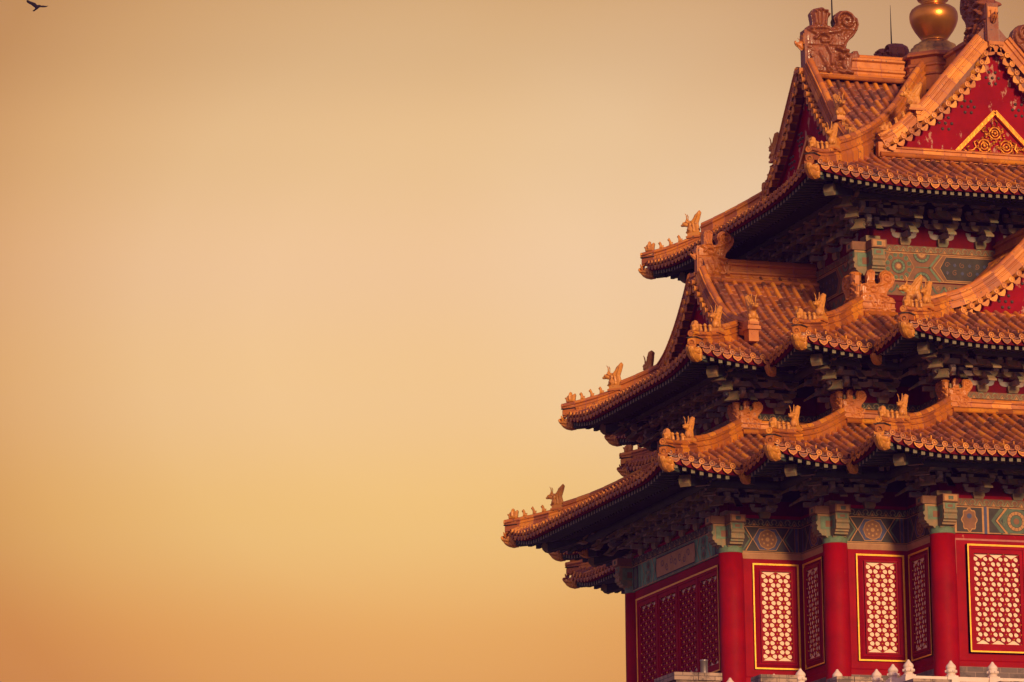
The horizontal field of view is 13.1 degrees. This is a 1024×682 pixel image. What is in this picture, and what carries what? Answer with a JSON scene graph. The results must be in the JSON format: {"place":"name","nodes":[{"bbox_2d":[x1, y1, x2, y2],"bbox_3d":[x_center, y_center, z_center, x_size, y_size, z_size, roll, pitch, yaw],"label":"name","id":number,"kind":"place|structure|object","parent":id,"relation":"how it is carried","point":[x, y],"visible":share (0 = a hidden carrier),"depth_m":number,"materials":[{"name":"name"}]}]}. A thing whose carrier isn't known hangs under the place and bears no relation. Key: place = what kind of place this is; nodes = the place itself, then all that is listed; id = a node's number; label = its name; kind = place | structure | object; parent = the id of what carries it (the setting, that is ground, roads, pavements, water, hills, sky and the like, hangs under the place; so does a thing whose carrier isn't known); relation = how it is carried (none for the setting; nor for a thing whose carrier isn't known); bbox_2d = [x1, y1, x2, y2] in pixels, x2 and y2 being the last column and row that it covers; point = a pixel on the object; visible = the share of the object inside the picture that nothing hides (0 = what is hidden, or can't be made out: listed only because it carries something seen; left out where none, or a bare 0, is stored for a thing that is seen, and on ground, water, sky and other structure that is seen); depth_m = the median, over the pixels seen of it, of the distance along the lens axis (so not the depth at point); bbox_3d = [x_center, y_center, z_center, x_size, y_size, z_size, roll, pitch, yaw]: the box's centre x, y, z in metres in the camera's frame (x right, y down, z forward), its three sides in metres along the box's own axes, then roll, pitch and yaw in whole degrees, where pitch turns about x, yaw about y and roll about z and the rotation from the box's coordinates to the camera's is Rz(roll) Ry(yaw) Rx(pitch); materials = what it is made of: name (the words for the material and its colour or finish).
{"place":"outdoors","nodes":[
{"label":"outdoors","id":0,"kind":"place"},
{"bbox_2d":[27,0,46,10],"bbox_3d":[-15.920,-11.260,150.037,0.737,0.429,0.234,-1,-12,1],"label":"flying bird","id":1,"kind":"object","parent":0,"point":[35,5],"visible":1,"depth_m":150.02},
{"bbox_2d":[0,0,1023,681],"label":"sky","id":2,"kind":"structure","parent":0,"point":[300,301],"materials":[{"name":"orange"}]},
{"bbox_2d":[501,0,1023,681],"bbox_3d":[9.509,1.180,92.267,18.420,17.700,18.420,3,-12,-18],"label":"corner tower","id":3,"kind":"structure","parent":0,"point":[815,414],"depth_m":86.46,"materials":[{"name":"tile"}]},
{"bbox_2d":[636,565,720,681],"bbox_3d":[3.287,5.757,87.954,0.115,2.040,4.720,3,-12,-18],"label":"lattice window","id":4,"kind":"structure","parent":3,"relation":"in","point":[678,623],"depth_m":87.86,"materials":[{"name":"red wood"}]},
{"bbox_2d":[752,563,800,669],"bbox_3d":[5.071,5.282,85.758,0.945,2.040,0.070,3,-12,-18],"label":"lattice window","id":5,"kind":"structure","parent":3,"relation":"in","point":[775,587],"depth_m":85.74,"materials":[{"name":"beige wood"}]},
{"bbox_2d":[802,557,825,669],"bbox_3d":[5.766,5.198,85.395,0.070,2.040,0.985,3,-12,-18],"label":"lattice window","id":6,"kind":"structure","parent":3,"relation":"in","point":[813,581],"depth_m":85.39,"materials":[{"name":"red wood"}]},
{"bbox_2d":[855,554,906,661],"bbox_3d":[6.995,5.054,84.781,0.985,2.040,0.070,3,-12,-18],"label":"lattice window","id":7,"kind":"structure","parent":3,"relation":"in","point":[880,579],"depth_m":84.77,"materials":[{"name":"red wood"}]},
{"bbox_2d":[908,547,932,661],"bbox_3d":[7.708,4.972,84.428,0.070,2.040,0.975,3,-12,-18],"label":"lattice window","id":8,"kind":"structure","parent":3,"relation":"in","point":[919,564],"depth_m":84.42,"materials":[{"name":"red wood"}]},
{"bbox_2d":[965,544,1023,653],"bbox_3d":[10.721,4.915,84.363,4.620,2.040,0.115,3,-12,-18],"label":"lattice window","id":9,"kind":"structure","parent":3,"relation":"in","point":[994,573],"depth_m":83.84,"materials":[{"name":"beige wood"}]},
{"bbox_2d":[727,659,1023,681],"bbox_3d":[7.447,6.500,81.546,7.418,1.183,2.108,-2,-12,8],"label":"stone balustrade","id":10,"kind":"object","parent":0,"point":[908,670],"visible":0.88,"depth_m":81.13,"materials":[{"name":"white stone"}]},
{"label":"ground","id":11,"kind":"structure","parent":0,"visible":0},
{"bbox_2d":[654,672,1023,681],"bbox_3d":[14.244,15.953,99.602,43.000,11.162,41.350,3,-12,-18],"label":"fortress wall","id":12,"kind":"structure","parent":11,"relation":"on","point":[691,677],"depth_m":76.68,"materials":[{"name":"grey stone"}]},
{"bbox_2d":[700,659,707,672],"bbox_3d":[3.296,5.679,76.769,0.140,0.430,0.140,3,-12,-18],"label":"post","id":13,"kind":"object","parent":12,"relation":"on","point":[703,665],"visible":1,"depth_m":76.74,"materials":[{"name":"metal"}]}
]}

